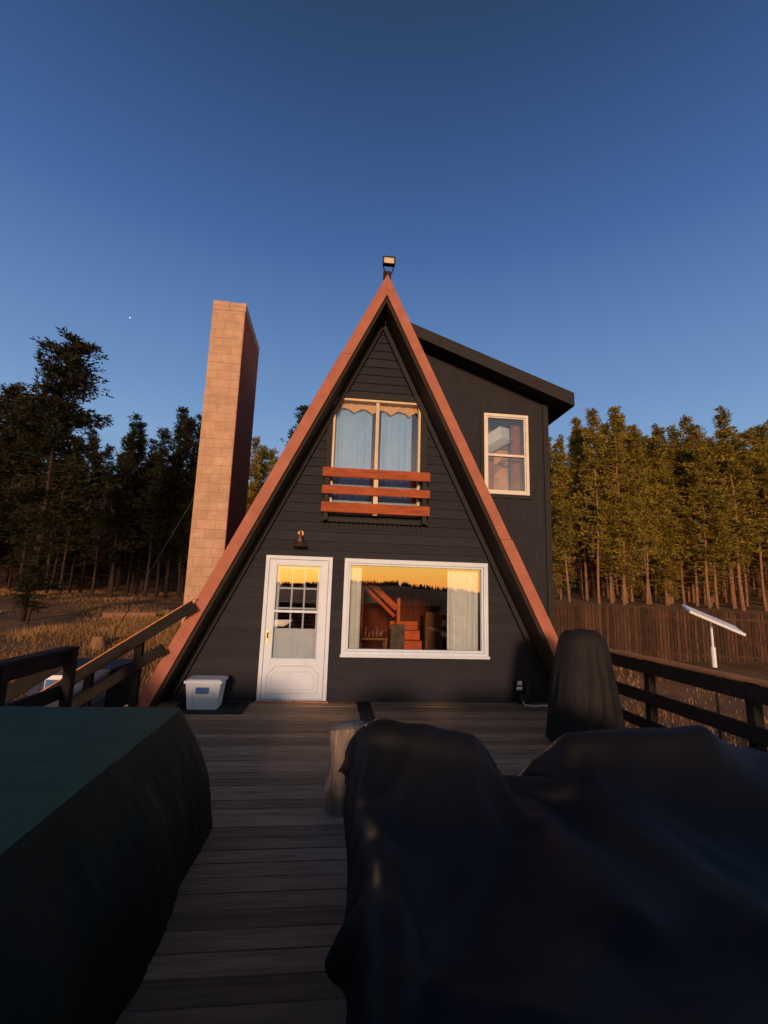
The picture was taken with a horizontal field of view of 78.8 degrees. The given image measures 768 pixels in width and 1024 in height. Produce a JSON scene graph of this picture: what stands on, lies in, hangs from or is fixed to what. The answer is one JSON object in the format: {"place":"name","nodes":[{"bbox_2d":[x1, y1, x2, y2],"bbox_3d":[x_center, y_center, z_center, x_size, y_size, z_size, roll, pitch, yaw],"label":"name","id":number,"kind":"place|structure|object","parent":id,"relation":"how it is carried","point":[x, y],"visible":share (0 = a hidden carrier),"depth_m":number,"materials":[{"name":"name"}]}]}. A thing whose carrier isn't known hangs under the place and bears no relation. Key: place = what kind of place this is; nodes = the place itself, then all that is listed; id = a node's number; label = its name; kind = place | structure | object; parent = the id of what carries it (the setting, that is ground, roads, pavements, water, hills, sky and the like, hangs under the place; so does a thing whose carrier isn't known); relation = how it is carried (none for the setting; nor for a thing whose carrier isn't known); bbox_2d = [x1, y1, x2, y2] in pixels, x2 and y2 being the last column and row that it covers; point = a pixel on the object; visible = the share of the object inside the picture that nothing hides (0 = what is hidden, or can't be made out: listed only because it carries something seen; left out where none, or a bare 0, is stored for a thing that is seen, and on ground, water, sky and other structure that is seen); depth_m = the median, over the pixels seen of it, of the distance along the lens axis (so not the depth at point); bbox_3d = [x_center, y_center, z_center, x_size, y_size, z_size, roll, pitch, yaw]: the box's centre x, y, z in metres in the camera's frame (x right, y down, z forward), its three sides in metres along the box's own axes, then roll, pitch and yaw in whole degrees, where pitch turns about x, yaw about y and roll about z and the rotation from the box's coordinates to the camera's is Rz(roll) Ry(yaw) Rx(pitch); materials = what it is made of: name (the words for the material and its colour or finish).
{"place":"outdoors","nodes":[
{"label":"outdoors","id":0,"kind":"place"},
{"bbox_2d":[0,556,767,752],"bbox_3d":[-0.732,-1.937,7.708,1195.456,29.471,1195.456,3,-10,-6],"label":"ground","id":1,"kind":"structure","parent":0,"point":[671,689],"depth_m":21.48,"materials":[{"name":"plant"}]},
{"bbox_2d":[0,472,22,578],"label":"pine tree","id":2,"kind":"object","parent":1,"relation":"on","point":[5,548],"visible":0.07,"depth_m":35.03,"materials":[{"name":"green plant"}]},
{"bbox_2d":[0,423,27,577],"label":"pine tree","id":3,"kind":"object","parent":1,"relation":"on","point":[3,485],"visible":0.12,"depth_m":31.12,"materials":[{"name":"green plant"}]},
{"bbox_2d":[0,382,48,602],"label":"pine tree","id":4,"kind":"object","parent":1,"relation":"on","point":[12,460],"visible":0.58,"depth_m":22.30,"materials":[{"name":"green plant"}]},
{"bbox_2d":[1,423,52,592],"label":"pine tree","id":5,"kind":"object","parent":1,"relation":"on","point":[21,532],"visible":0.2,"depth_m":31.89,"materials":[{"name":"green plant"}]},
{"bbox_2d":[0,445,57,587],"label":"pine tree","id":6,"kind":"object","parent":1,"relation":"on","point":[12,563],"visible":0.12,"depth_m":33.28,"materials":[{"name":"green plant"}]},
{"bbox_2d":[2,512,64,623],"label":"pine tree","id":7,"kind":"object","parent":1,"relation":"on","point":[30,585],"visible":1,"depth_m":19.56,"materials":[{"name":"green plant"}]},
{"bbox_2d":[12,449,65,580],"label":"pine tree","id":8,"kind":"object","parent":1,"relation":"on","point":[45,562],"visible":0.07,"depth_m":34.25,"materials":[{"name":"green plant"}]},
{"bbox_2d":[25,433,78,593],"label":"pine tree","id":9,"kind":"object","parent":1,"relation":"on","point":[55,532],"visible":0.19,"depth_m":32.09,"materials":[{"name":"green plant"}]},
{"bbox_2d":[0,327,122,621],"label":"pine tree","id":10,"kind":"object","parent":1,"relation":"on","point":[58,408],"visible":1,"depth_m":20.79,"materials":[{"name":"green plant"}]},
{"bbox_2d":[42,437,89,591],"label":"pine tree","id":11,"kind":"object","parent":1,"relation":"on","point":[57,555],"visible":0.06,"depth_m":34.65,"materials":[{"name":"green plant"}]},
{"bbox_2d":[54,502,78,588],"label":"pine tree","id":12,"kind":"object","parent":1,"relation":"on","point":[67,556],"visible":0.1,"depth_m":38.53,"materials":[{"name":"green plant"}]},
{"bbox_2d":[50,442,90,594],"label":"pine tree","id":13,"kind":"object","parent":1,"relation":"on","point":[69,548],"visible":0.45,"depth_m":32.01,"materials":[{"name":"green plant"}]},
{"bbox_2d":[56,428,102,593],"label":"pine tree","id":14,"kind":"object","parent":1,"relation":"on","point":[93,432],"visible":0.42,"depth_m":33.48,"materials":[{"name":"green plant"}]},
{"bbox_2d":[28,658,132,706],"bbox_3d":[-4.614,3.057,7.141,1.130,1.440,1.080,3,-10,-6],"label":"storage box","id":15,"kind":"object","parent":1,"relation":"on","point":[117,695],"visible":0.09,"depth_m":6.85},
{"bbox_2d":[56,451,106,589],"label":"pine tree","id":16,"kind":"object","parent":1,"relation":"on","point":[78,569],"visible":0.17,"depth_m":38.70,"materials":[{"name":"green plant"}]},
{"bbox_2d":[68,438,103,592],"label":"pine tree","id":17,"kind":"object","parent":1,"relation":"on","point":[85,560],"visible":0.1,"depth_m":34.57,"materials":[{"name":"green plant"}]},
{"bbox_2d":[89,635,105,649],"bbox_3d":[-9.665,4.459,15.814,0.523,0.520,0.537,3,-10,-6],"label":"tree stump","id":18,"kind":"object","parent":1,"relation":"on","point":[98,641],"visible":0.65,"depth_m":15.66,"materials":[{"name":"brown wood"}]},
{"bbox_2d":[75,443,122,594],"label":"pine tree","id":19,"kind":"object","parent":1,"relation":"on","point":[107,467],"visible":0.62,"depth_m":32.92,"materials":[{"name":"green plant"}]},
{"bbox_2d":[5,598,196,706],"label":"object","id":20,"kind":"structure","parent":1,"relation":"on","point":[85,672],"depth_m":6.04,"materials":[{"name":"brown wood"}]},
{"bbox_2d":[89,433,143,597],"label":"pine tree","id":21,"kind":"object","parent":1,"relation":"on","point":[110,540],"visible":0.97,"depth_m":31.58,"materials":[{"name":"green plant"}]},
{"bbox_2d":[106,470,131,590],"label":"pine tree","id":22,"kind":"object","parent":1,"relation":"on","point":[116,584],"visible":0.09,"depth_m":38.66,"materials":[{"name":"green plant"}]},
{"bbox_2d":[100,411,148,595],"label":"pine tree","id":23,"kind":"object","parent":1,"relation":"on","point":[134,426],"visible":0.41,"depth_m":33.52,"materials":[{"name":"green plant"}]},
{"bbox_2d":[103,612,155,618],"bbox_3d":[-11.899,4.843,21.921,2.190,0.341,0.336,6,-10,-22],"label":"fallen log","id":24,"kind":"object","parent":1,"relation":"on","point":[109,615],"visible":0.93,"depth_m":21.78,"materials":[{"name":"brown wood"}]},
{"bbox_2d":[116,421,149,594],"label":"pine tree","id":25,"kind":"object","parent":1,"relation":"on","point":[142,425],"visible":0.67,"depth_m":34.13,"materials":[{"name":"green plant"}]},
{"bbox_2d":[116,468,150,589],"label":"pine tree","id":26,"kind":"object","parent":1,"relation":"on","point":[134,567],"visible":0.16,"depth_m":39.83,"materials":[{"name":"green plant"}]},
{"bbox_2d":[115,434,153,592],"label":"pine tree","id":27,"kind":"object","parent":1,"relation":"on","point":[147,442],"visible":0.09,"depth_m":37.72,"materials":[{"name":"green plant"}]},
{"bbox_2d":[127,438,157,594],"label":"pine tree","id":28,"kind":"object","parent":1,"relation":"on","point":[149,454],"visible":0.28,"depth_m":35.46,"materials":[{"name":"green plant"}]},
{"bbox_2d":[123,427,177,595],"bbox_3d":[-16.085,-0.003,32.952,3.925,12.393,4.418,3,-10,-8],"label":"pine tree","id":29,"kind":"object","parent":1,"relation":"on","point":[159,461],"visible":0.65,"depth_m":33.13,"materials":[{"name":"green plant"}]},
{"bbox_2d":[137,468,176,592],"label":"pine tree","id":30,"kind":"object","parent":1,"relation":"on","point":[153,544],"visible":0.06,"depth_m":37.96,"materials":[{"name":"green plant"}]},
{"bbox_2d":[137,418,197,598],"bbox_3d":[-14.431,-0.324,32.316,4.304,13.125,3.627,10,-13,-41],"label":"pine tree","id":31,"kind":"object","parent":1,"relation":"on","point":[177,457],"visible":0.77,"depth_m":32.05,"materials":[{"name":"green plant"}]},
{"bbox_2d":[144,405,190,597],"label":"pine tree","id":32,"kind":"object","parent":1,"relation":"on","point":[179,428],"visible":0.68,"depth_m":32.20,"materials":[{"name":"green plant"}]},
{"bbox_2d":[160,416,199,598],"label":"pine tree","id":33,"kind":"object","parent":1,"relation":"on","point":[183,505],"visible":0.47,"depth_m":32.26,"materials":[{"name":"green plant"}]},
{"bbox_2d":[171,414,201,577],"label":"pine tree","id":34,"kind":"object","parent":1,"relation":"on","point":[199,417],"visible":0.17,"depth_m":34.22,"materials":[{"name":"green plant"}]},
{"bbox_2d":[176,451,198,570],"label":"pine tree","id":35,"kind":"object","parent":1,"relation":"on","point":[191,506],"visible":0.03,"depth_m":32.04,"materials":[{"name":"green plant"}]},
{"bbox_2d":[246,435,261,513],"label":"pine tree","id":36,"kind":"object","parent":1,"relation":"on","point":[251,487],"visible":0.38,"depth_m":35.68,"materials":[{"name":"green plant"}]},
{"bbox_2d":[246,444,273,510],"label":"pine tree","id":37,"kind":"object","parent":1,"relation":"on","point":[265,453],"visible":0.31,"depth_m":38.59,"materials":[{"name":"green plant"}]},
{"bbox_2d":[280,404,309,445],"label":"pine tree","id":38,"kind":"object","parent":1,"relation":"on","point":[300,409],"visible":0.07,"depth_m":31.71,"materials":[{"name":"green plant"}]},
{"bbox_2d":[115,701,552,1023],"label":"wooden deck","id":39,"kind":"structure","parent":1,"relation":"on","point":[255,922],"depth_m":2.75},
{"bbox_2d":[0,646,79,706],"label":"deck railing","id":40,"kind":"object","parent":39,"relation":"attached to","point":[21,666],"visible":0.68,"depth_m":4.53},
{"bbox_2d":[0,706,212,1023],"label":"covered patio table","id":41,"kind":"object","parent":39,"relation":"on","point":[106,826],"visible":1,"depth_m":1.92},
{"bbox_2d":[175,702,249,713],"bbox_3d":[-2.340,2.640,6.315,0.950,0.012,0.630,3,-10,-6],"label":"door mat","id":42,"kind":"object","parent":39,"relation":"on","point":[231,707],"depth_m":6.21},
{"bbox_2d":[184,675,227,709],"bbox_3d":[-2.421,2.448,6.353,0.490,0.385,0.400,3,-10,-6],"label":"storage bin","id":43,"kind":"object","parent":42,"relation":"on","point":[204,692],"visible":1,"depth_m":6.19,"materials":[{"name":"plastic"}]},
{"bbox_2d":[323,720,364,816],"bbox_3d":[-0.301,1.937,3.589,0.321,0.611,0.302,3,-10,-6],"label":"log stump","id":44,"kind":"object","parent":39,"relation":"on","point":[342,733],"visible":0.46,"depth_m":3.51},
{"bbox_2d":[325,718,767,1023],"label":"covered patio furniture","id":45,"kind":"object","parent":39,"relation":"on","point":[611,876],"visible":1,"depth_m":1.83,"materials":[{"name":"fabric"}]},
{"bbox_2d":[546,629,624,741],"bbox_3d":[2.317,1.998,5.414,0.842,1.250,0.731,3,-10,-6],"label":"covered grill","id":46,"kind":"object","parent":39,"relation":"on","point":[583,694],"visible":0.93,"depth_m":5.19,"materials":[{"name":"fabric"}]},
{"bbox_2d":[609,648,767,752],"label":"deck railing","id":47,"kind":"object","parent":39,"relation":"attached to","point":[752,692],"visible":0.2,"depth_m":4.75,"materials":[{"name":"brown wood"}]},
{"bbox_2d":[138,255,574,706],"bbox_3d":[-0.400,0.464,11.248,7.035,8.880,8.751,3,-10,-6],"label":"frame cabin","id":48,"kind":"object","parent":1,"relation":"on","point":[387,537],"visible":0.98,"depth_m":7.46,"materials":[{"name":"grey"}]},
{"bbox_2d":[104,497,193,651],"bbox_3d":[-5.745,1.805,11.100,5.492,4.444,0.024,-7,-13,43],"label":"guy wire","id":49,"kind":"object","parent":48,"relation":"attached to","point":[149,572],"visible":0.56,"depth_m":10.87,"materials":[{"name":"black metal"}]},
{"bbox_2d":[254,555,332,702],"bbox_3d":[-1.316,1.724,7.012,1.055,2.120,0.225,3,-10,-6],"label":"front door","id":50,"kind":"structure","parent":48,"relation":"in","point":[292,661],"depth_m":7.00,"materials":[{"name":"white paint"}]},
{"bbox_2d":[329,397,420,517],"bbox_3d":[-0.136,-0.878,7.675,1.440,1.940,0.206,3,-10,-6],"label":"balcony window","id":51,"kind":"structure","parent":48,"relation":"in","point":[353,442],"depth_m":7.77,"materials":[{"name":"brown glass"}]},
{"bbox_2d":[340,558,489,659],"bbox_3d":[0.493,1.514,7.353,2.310,1.475,0.306,3,-10,-6],"label":"picture window","id":52,"kind":"structure","parent":48,"relation":"in","point":[462,582],"depth_m":7.39,"materials":[{"name":"white paint"}]},
{"bbox_2d":[484,413,529,495],"bbox_3d":[2.329,-0.915,8.982,1.250,2.200,0.560,3,-10,-6],"label":"dormer window","id":53,"kind":"structure","parent":48,"relation":"in","point":[505,472],"depth_m":9.01,"materials":[{"name":"white glass"}]},
{"bbox_2d":[514,680,529,703],"bbox_3d":[2.128,2.759,7.173,0.220,0.340,0.122,3,-10,-6],"label":"power outlet box","id":54,"kind":"object","parent":48,"relation":"attached to","point":[525,695],"visible":0.99,"depth_m":7.17,"materials":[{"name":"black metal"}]},
{"bbox_2d":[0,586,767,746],"bbox_3d":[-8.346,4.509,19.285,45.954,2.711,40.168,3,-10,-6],"label":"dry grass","id":55,"kind":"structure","parent":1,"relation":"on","point":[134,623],"depth_m":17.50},
{"bbox_2d":[0,467,767,586],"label":"distant forest","id":56,"kind":"object","parent":1,"relation":"on","point":[162,572],"depth_m":49.26,"materials":[{"name":"green plant"}]},
{"bbox_2d":[549,437,564,597],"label":"pine tree","id":57,"kind":"object","parent":1,"relation":"on","point":[552,485],"visible":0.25,"depth_m":36.19,"materials":[{"name":"green plant"}]},
{"bbox_2d":[552,515,578,599],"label":"pine tree","id":58,"kind":"object","parent":1,"relation":"on","point":[557,571],"visible":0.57,"depth_m":33.14,"materials":[{"name":"green plant"}]},
{"bbox_2d":[550,443,583,592],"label":"pine tree","id":59,"kind":"object","parent":1,"relation":"on","point":[555,462],"visible":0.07,"depth_m":40.21,"materials":[{"name":"green plant"}]},
{"bbox_2d":[550,434,584,601],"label":"pine tree","id":60,"kind":"object","parent":1,"relation":"on","point":[560,457],"visible":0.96,"depth_m":32.89,"materials":[{"name":"green plant"}]},
{"bbox_2d":[562,417,594,599],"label":"pine tree","id":61,"kind":"object","parent":1,"relation":"on","point":[576,421],"visible":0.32,"depth_m":36.16,"materials":[{"name":"green plant"}]},
{"bbox_2d":[561,436,595,594],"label":"pine tree","id":62,"kind":"object","parent":1,"relation":"on","point":[575,565],"visible":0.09,"depth_m":38.88,"materials":[{"name":"green plant"}]},
{"bbox_2d":[557,426,602,600],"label":"pine tree","id":63,"kind":"object","parent":1,"relation":"on","point":[580,450],"visible":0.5,"depth_m":35.34,"materials":[{"name":"green plant"}]},
{"bbox_2d":[574,456,608,597],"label":"pine tree","id":64,"kind":"object","parent":1,"relation":"on","point":[593,583],"visible":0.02,"depth_m":36.68,"materials":[{"name":"green plant"}]},
{"bbox_2d":[575,427,615,595],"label":"pine tree","id":65,"kind":"object","parent":1,"relation":"on","point":[600,571],"visible":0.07,"depth_m":37.69,"materials":[{"name":"green plant"}]},
{"bbox_2d":[571,408,627,603],"bbox_3d":[14.850,-0.502,32.555,3.965,14.346,3.373,7,-10,-25],"label":"pine tree","id":66,"kind":"object","parent":1,"relation":"on","point":[596,439],"visible":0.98,"depth_m":32.48,"materials":[{"name":"green plant"}]},
{"bbox_2d":[590,423,630,601],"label":"pine tree","id":67,"kind":"object","parent":1,"relation":"on","point":[601,472],"visible":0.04,"depth_m":34.40,"materials":[{"name":"green plant"}]},
{"bbox_2d":[586,421,640,602],"bbox_3d":[16.112,-0.004,33.441,3.326,13.527,3.785,0,-10,10],"label":"pine tree","id":68,"kind":"object","parent":1,"relation":"on","point":[604,454],"visible":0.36,"depth_m":32.93,"materials":[{"name":"green plant"}]},
{"bbox_2d":[590,405,653,604],"bbox_3d":[16.340,-0.613,32.780,4.092,14.659,4.241,-2,-10,22],"label":"pine tree","id":69,"kind":"object","parent":1,"relation":"on","point":[626,504],"visible":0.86,"depth_m":32.26,"materials":[{"name":"green plant"}]},
{"bbox_2d":[589,413,657,602],"bbox_3d":[17.080,-0.298,34.003,4.601,14.403,3.912,-6,-12,37],"label":"pine tree","id":70,"kind":"object","parent":1,"relation":"on","point":[629,546],"visible":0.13,"depth_m":33.44,"materials":[{"name":"green plant"}]},
{"bbox_2d":[613,413,642,601],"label":"pine tree","id":71,"kind":"object","parent":1,"relation":"on","point":[631,586],"visible":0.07,"depth_m":35.04,"materials":[{"name":"green plant"}]},
{"bbox_2d":[620,550,644,596],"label":"pine tree","id":72,"kind":"object","parent":1,"relation":"on","point":[633,583],"visible":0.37,"depth_m":34.04,"materials":[{"name":"green plant"}]},
{"bbox_2d":[621,423,663,603],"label":"pine tree","id":73,"kind":"object","parent":1,"relation":"on","point":[649,471],"visible":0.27,"depth_m":34.21,"materials":[{"name":"green plant"}]},
{"bbox_2d":[627,431,662,604],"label":"pine tree","id":74,"kind":"object","parent":1,"relation":"on","point":[639,458],"visible":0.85,"depth_m":33.38,"materials":[{"name":"green plant"}]},
{"bbox_2d":[633,434,685,599],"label":"pine tree","id":75,"kind":"object","parent":1,"relation":"on","point":[650,574],"visible":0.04,"depth_m":35.98,"materials":[{"name":"green plant"}]},
{"bbox_2d":[554,604,767,661],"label":"plank fence","id":76,"kind":"object","parent":1,"relation":"on","point":[666,639],"visible":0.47,"depth_m":16.20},
{"bbox_2d":[638,437,684,602],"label":"pine tree","id":77,"kind":"object","parent":1,"relation":"on","point":[646,451],"visible":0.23,"depth_m":35.15,"materials":[{"name":"green plant"}]},
{"bbox_2d":[642,436,688,604],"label":"pine tree","id":78,"kind":"object","parent":1,"relation":"on","point":[661,470],"visible":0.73,"depth_m":34.23,"materials":[{"name":"green plant"}]},
{"bbox_2d":[650,522,685,604],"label":"pine tree","id":79,"kind":"object","parent":1,"relation":"on","point":[670,576],"visible":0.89,"depth_m":33.48,"materials":[{"name":"green plant"}]},
{"bbox_2d":[650,427,687,601],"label":"pine tree","id":80,"kind":"object","parent":1,"relation":"on","point":[671,558],"visible":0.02,"depth_m":35.86,"materials":[{"name":"green plant"}]},
{"bbox_2d":[646,423,695,603],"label":"pine tree","id":81,"kind":"object","parent":1,"relation":"on","point":[656,433],"visible":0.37,"depth_m":35.17,"materials":[{"name":"green plant"}]},
{"bbox_2d":[663,423,702,604],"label":"pine tree","id":82,"kind":"object","parent":1,"relation":"on","point":[672,456],"visible":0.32,"depth_m":35.78,"materials":[{"name":"green plant"}]},
{"bbox_2d":[668,431,718,602],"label":"pine tree","id":83,"kind":"object","parent":1,"relation":"on","point":[691,576],"visible":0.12,"depth_m":36.03,"materials":[{"name":"green plant"}]},
{"bbox_2d":[669,439,719,606],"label":"pine tree","id":84,"kind":"object","parent":1,"relation":"on","point":[690,529],"visible":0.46,"depth_m":34.28,"materials":[{"name":"green plant"}]},
{"bbox_2d":[675,414,720,604],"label":"pine tree","id":85,"kind":"object","parent":1,"relation":"on","point":[686,420],"visible":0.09,"depth_m":37.24,"materials":[{"name":"green plant"}]},
{"bbox_2d":[667,423,747,607],"bbox_3d":[23.116,0.163,33.793,4.892,14.013,4.161,1,-9,7],"label":"pine tree","id":86,"kind":"object","parent":1,"relation":"on","point":[694,449],"visible":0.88,"depth_m":33.63,"materials":[{"name":"green plant"}]},
{"bbox_2d":[692,532,726,604],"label":"pine tree","id":87,"kind":"object","parent":1,"relation":"on","point":[712,587],"visible":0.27,"depth_m":35.09,"materials":[{"name":"green plant"}]},
{"bbox_2d":[686,436,741,608],"bbox_3d":[23.678,0.726,33.938,3.974,13.052,3.345,-4,-11,29],"label":"pine tree","id":88,"kind":"object","parent":1,"relation":"on","point":[712,470],"visible":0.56,"depth_m":33.56,"materials":[{"name":"green plant"}]},
{"bbox_2d":[682,604,745,739],"bbox_3d":[3.529,2.412,4.871,0.528,2.832,0.356,-1,-10,16],"label":"satellite dish","id":89,"kind":"object","parent":1,"relation":"on","point":[714,620],"visible":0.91,"depth_m":4.99,"materials":[{"name":"metal"}]},
{"bbox_2d":[707,443,747,608],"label":"pine tree","id":90,"kind":"object","parent":1,"relation":"on","point":[728,561],"visible":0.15,"depth_m":34.14,"materials":[{"name":"green plant"}]},
{"bbox_2d":[704,405,767,610],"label":"pine tree","id":91,"kind":"object","parent":1,"relation":"on","point":[723,434],"visible":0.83,"depth_m":33.63,"materials":[{"name":"green plant"}]},
{"bbox_2d":[716,441,766,607],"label":"pine tree","id":92,"kind":"object","parent":1,"relation":"on","point":[741,566],"visible":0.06,"depth_m":34.54,"materials":[{"name":"green plant"}]},
{"bbox_2d":[730,428,758,601],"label":"pine tree","id":93,"kind":"object","parent":1,"relation":"on","point":[746,566],"visible":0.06,"depth_m":38.03,"materials":[{"name":"green plant"}]},
{"bbox_2d":[724,428,767,610],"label":"pine tree","id":94,"kind":"object","parent":1,"relation":"on","point":[748,454],"visible":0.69,"depth_m":34.16,"materials":[{"name":"green plant"}]},
{"bbox_2d":[729,438,766,606],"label":"pine tree","id":95,"kind":"object","parent":1,"relation":"on","point":[745,575],"visible":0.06,"depth_m":35.53,"materials":[{"name":"green plant"}]},
{"bbox_2d":[741,448,760,597],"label":"pine tree","id":96,"kind":"object","parent":1,"relation":"on","point":[757,584],"visible":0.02,"depth_m":41.24,"materials":[{"name":"green plant"}]},
{"bbox_2d":[742,431,767,605],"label":"pine tree","id":97,"kind":"object","parent":1,"relation":"on","point":[765,578],"visible":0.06,"depth_m":36.20,"materials":[{"name":"green plant"}]},
{"bbox_2d":[747,450,767,549],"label":"pine tree","id":98,"kind":"object","parent":1,"relation":"on","point":[760,494],"visible":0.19,"depth_m":34.94,"materials":[{"name":"green plant"}]},
{"bbox_2d":[749,425,767,576],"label":"pine tree","id":99,"kind":"object","parent":1,"relation":"on","point":[756,438],"visible":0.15,"depth_m":36.48,"materials":[{"name":"green plant"}]},
{"bbox_2d":[750,421,767,571],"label":"pine tree","id":100,"kind":"object","parent":1,"relation":"on","point":[762,431],"visible":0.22,"depth_m":36.20,"materials":[{"name":"green plant"}]},
{"bbox_2d":[751,439,767,591],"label":"pine tree","id":101,"kind":"object","parent":1,"relation":"on","point":[761,478],"visible":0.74,"depth_m":34.42,"materials":[{"name":"green plant"}]},
{"bbox_2d":[0,0,767,483],"label":"sky","id":102,"kind":"structure","parent":0,"point":[571,195],"materials":[{"name":"blue"}]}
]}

